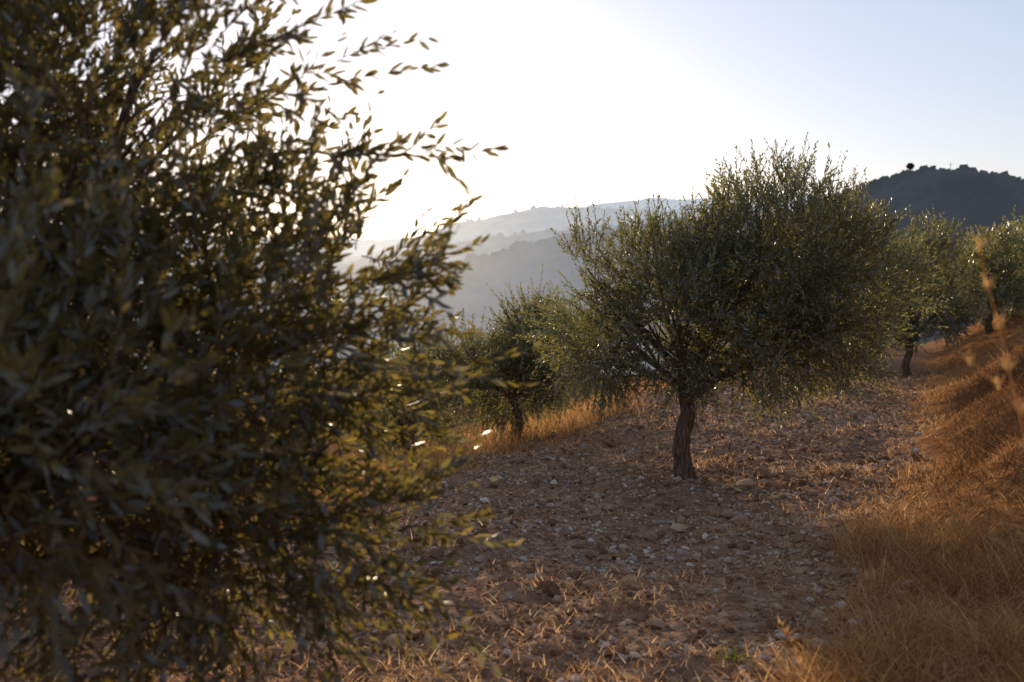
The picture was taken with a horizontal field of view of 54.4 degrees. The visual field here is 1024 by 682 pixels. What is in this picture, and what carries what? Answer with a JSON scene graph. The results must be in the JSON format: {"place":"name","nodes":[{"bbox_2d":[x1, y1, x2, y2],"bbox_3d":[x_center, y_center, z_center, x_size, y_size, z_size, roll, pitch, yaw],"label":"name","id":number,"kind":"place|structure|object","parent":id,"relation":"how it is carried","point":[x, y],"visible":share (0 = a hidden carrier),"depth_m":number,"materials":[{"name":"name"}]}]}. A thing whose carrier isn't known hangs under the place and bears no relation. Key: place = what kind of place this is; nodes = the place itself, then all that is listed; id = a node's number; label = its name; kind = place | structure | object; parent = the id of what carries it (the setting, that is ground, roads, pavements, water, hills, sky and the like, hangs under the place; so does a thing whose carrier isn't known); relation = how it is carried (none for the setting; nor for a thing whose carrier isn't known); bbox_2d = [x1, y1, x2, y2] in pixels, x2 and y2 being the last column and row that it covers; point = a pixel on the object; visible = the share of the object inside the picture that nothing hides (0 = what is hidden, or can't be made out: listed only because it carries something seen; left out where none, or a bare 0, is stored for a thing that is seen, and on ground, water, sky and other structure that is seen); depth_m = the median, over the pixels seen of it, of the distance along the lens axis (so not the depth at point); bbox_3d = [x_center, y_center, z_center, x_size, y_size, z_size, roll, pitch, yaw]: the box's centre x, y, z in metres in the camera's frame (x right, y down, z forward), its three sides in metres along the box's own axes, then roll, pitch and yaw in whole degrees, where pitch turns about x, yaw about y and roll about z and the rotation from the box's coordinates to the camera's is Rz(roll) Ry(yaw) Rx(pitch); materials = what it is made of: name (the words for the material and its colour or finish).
{"place":"outdoors","nodes":[
{"label":"outdoors","id":0,"kind":"place"},
{"bbox_2d":[139,222,664,296],"bbox_3d":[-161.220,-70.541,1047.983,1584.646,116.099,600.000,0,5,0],"label":"distant hill","id":1,"kind":"structure","parent":0,"point":[489,246],"depth_m":969.42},
{"bbox_2d":[140,217,765,282],"bbox_3d":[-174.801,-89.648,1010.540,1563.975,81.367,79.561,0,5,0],"label":"distant trees","id":2,"kind":"object","parent":1,"relation":"on","point":[501,235],"visible":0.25,"depth_m":1011.65,"materials":[{"name":"plant"}]},
{"bbox_2d":[112,220,751,375],"bbox_3d":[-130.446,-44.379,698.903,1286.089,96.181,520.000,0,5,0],"label":"distant hill","id":3,"kind":"structure","parent":0,"point":[472,280],"depth_m":577.96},
{"bbox_2d":[90,215,765,368],"bbox_3d":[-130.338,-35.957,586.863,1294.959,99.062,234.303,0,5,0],"label":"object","id":4,"kind":"object","parent":3,"relation":"on","point":[539,248],"visible":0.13,"depth_m":596.43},
{"bbox_2d":[113,206,766,274],"bbox_3d":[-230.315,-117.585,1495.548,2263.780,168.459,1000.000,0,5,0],"label":"distant hill","id":5,"kind":"structure","parent":0,"point":[541,218],"depth_m":1350.94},
{"bbox_2d":[399,204,762,244],"bbox_3d":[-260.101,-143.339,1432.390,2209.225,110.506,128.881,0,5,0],"label":"distant trees","id":6,"kind":"object","parent":5,"relation":"on","point":[527,215],"visible":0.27,"depth_m":1419.78,"materials":[{"name":"plant"}]},
{"bbox_2d":[0,309,1023,681],"bbox_3d":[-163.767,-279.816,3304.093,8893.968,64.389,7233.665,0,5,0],"label":"ground","id":7,"kind":"structure","parent":0,"point":[918,363],"depth_m":7.02,"materials":[{"name":"soil"}]},
{"bbox_2d":[0,0,548,681],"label":"olive tree","id":8,"kind":"object","parent":7,"relation":"on","point":[104,242],"visible":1,"depth_m":2.94,"materials":[{"name":"green plant"}]},
{"bbox_2d":[2,360,730,631],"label":"dry grass","id":9,"kind":"structure","parent":7,"relation":"on","point":[545,426],"depth_m":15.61,"materials":[{"name":"beige plant"}]},
{"bbox_2d":[314,324,480,470],"bbox_3d":[-1.744,0.956,15.603,2.764,2.882,2.311,0,5,0],"label":"olive tree","id":10,"kind":"object","parent":7,"relation":"on","point":[398,441],"visible":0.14,"depth_m":15.38,"materials":[{"name":"green plant"}]},
{"bbox_2d":[0,367,940,681],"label":"soil clods","id":11,"kind":"object","parent":7,"relation":"on","point":[546,585],"visible":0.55,"depth_m":7.07,"materials":[{"name":"brown soil"}]},
{"bbox_2d":[7,368,941,681],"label":"stones","id":12,"kind":"object","parent":7,"relation":"on","point":[585,632],"visible":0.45,"depth_m":7.20,"materials":[{"name":"stone"}]},
{"bbox_2d":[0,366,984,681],"bbox_3d":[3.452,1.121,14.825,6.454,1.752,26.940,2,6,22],"label":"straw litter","id":13,"kind":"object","parent":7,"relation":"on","point":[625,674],"visible":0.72,"depth_m":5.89,"materials":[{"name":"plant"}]},
{"bbox_2d":[387,265,614,445],"bbox_3d":[-0.079,0.259,14.087,3.523,2.705,2.408,0,5,0],"label":"olive tree","id":14,"kind":"object","parent":7,"relation":"on","point":[521,368],"visible":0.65,"depth_m":13.88,"materials":[{"name":"green plant"}]},
{"bbox_2d":[442,333,573,438],"bbox_3d":[-0.040,0.780,19.159,2.861,2.486,2.161,-3,6,-30],"label":"olive tree","id":15,"kind":"object","parent":7,"relation":"on","point":[523,415],"visible":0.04,"depth_m":18.98,"materials":[{"name":"green plant"}]},
{"bbox_2d":[646,281,745,355],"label":"olive tree","id":16,"kind":"object","parent":7,"relation":"on","point":[692,332],"visible":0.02,"depth_m":41.96,"materials":[{"name":"green plant"}]},
{"bbox_2d":[512,132,947,479],"bbox_3d":[2.051,-0.301,9.896,4.116,3.482,2.808,0,5,0],"label":"olive tree","id":17,"kind":"object","parent":7,"relation":"on","point":[796,310],"visible":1,"depth_m":9.50,"materials":[{"name":"green plant"}]},
{"bbox_2d":[711,640,756,662],"bbox_3d":[1.006,1.441,4.606,0.211,0.115,0.181,-1,5,-12],"label":"green weed","id":18,"kind":"object","parent":7,"relation":"on","point":[731,654],"visible":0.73,"depth_m":4.59,"materials":[{"name":"green plant"}]},
{"bbox_2d":[777,615,811,681],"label":"dry grass stalk","id":19,"kind":"object","parent":7,"relation":"on","point":[786,631],"visible":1,"depth_m":3.41,"materials":[{"name":"beige plant"}]},
{"bbox_2d":[707,310,1023,681],"bbox_3d":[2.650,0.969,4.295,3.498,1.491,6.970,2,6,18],"label":"dry grass","id":20,"kind":"structure","parent":7,"relation":"on","point":[863,535],"depth_m":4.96,"materials":[{"name":"beige plant"}]},
{"bbox_2d":[777,218,957,387],"bbox_3d":[6.970,-0.799,20.133,3.973,3.630,2.761,0,5,0],"label":"olive tree","id":21,"kind":"object","parent":7,"relation":"on","point":[916,263],"visible":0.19,"depth_m":19.67,"materials":[{"name":"green plant"}]},
{"bbox_2d":[876,265,940,353],"bbox_3d":[12.480,-1.409,33.987,5.392,3.931,3.167,0,5,0],"label":"olive tree","id":22,"kind":"object","parent":7,"relation":"on","point":[916,322],"depth_m":34.02,"materials":[{"name":"green plant"}]},
{"bbox_2d":[850,207,996,377],"bbox_3d":[9.832,-1.194,24.925,4.618,4.464,2.893,0,5,0],"label":"olive tree","id":23,"kind":"object","parent":7,"relation":"on","point":[956,301],"visible":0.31,"depth_m":24.64,"materials":[{"name":"green plant"}]},
{"bbox_2d":[862,336,1023,527],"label":"dark dry grass","id":24,"kind":"structure","parent":7,"relation":"on","point":[983,392],"depth_m":10.87,"materials":[{"name":"brown plant"}]},
{"bbox_2d":[918,215,1023,334],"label":"olive tree","id":25,"kind":"object","parent":7,"relation":"on","point":[1004,291],"visible":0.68,"depth_m":26.60,"materials":[{"name":"green plant"}]},
{"bbox_2d":[948,204,1023,309],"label":"olive tree","id":26,"kind":"object","parent":7,"relation":"on","point":[1017,224],"visible":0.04,"depth_m":32.61,"materials":[{"name":"green plant"}]},
{"bbox_2d":[950,224,1023,322],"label":"olive tree","id":27,"kind":"object","parent":7,"relation":"on","point":[989,252],"visible":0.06,"depth_m":29.93,"materials":[{"name":"green plant"}]},
{"bbox_2d":[963,348,1023,415],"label":"dry grass stalk","id":28,"kind":"object","parent":7,"relation":"on","point":[995,381],"visible":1,"depth_m":2.20,"materials":[{"name":"beige plant"}]},
{"bbox_2d":[973,237,1023,446],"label":"dry grass stalk","id":29,"kind":"object","parent":7,"relation":"on","point":[1007,363],"visible":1,"depth_m":2.15,"materials":[{"name":"beige plant"}]},
{"bbox_2d":[0,0,1023,238],"label":"sky","id":30,"kind":"structure","parent":0,"point":[597,101],"materials":[{"name":"white"}]},
{"bbox_2d":[34,178,1023,263],"bbox_3d":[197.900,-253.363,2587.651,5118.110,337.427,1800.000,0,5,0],"label":"distant hill","id":31,"kind":"structure","parent":0,"point":[363,246],"depth_m":2405.71,"materials":[{"name":"grey"}]},
{"bbox_2d":[650,176,1023,343],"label":"hilltop","id":32,"kind":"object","parent":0,"point":[930,200],"visible":0.08,"depth_m":349.20,"materials":[{"name":"grey"}]},
{"bbox_2d":[713,164,1023,342],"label":"distant trees","id":33,"kind":"object","parent":32,"relation":"on","point":[925,175],"visible":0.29,"depth_m":362.69,"materials":[{"name":"green plant"}]},
{"bbox_2d":[906,163,914,170],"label":"pine tree","id":34,"kind":"object","parent":32,"relation":"on","point":[910,166],"visible":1,"depth_m":413.36,"materials":[{"name":"plant"}]}
]}

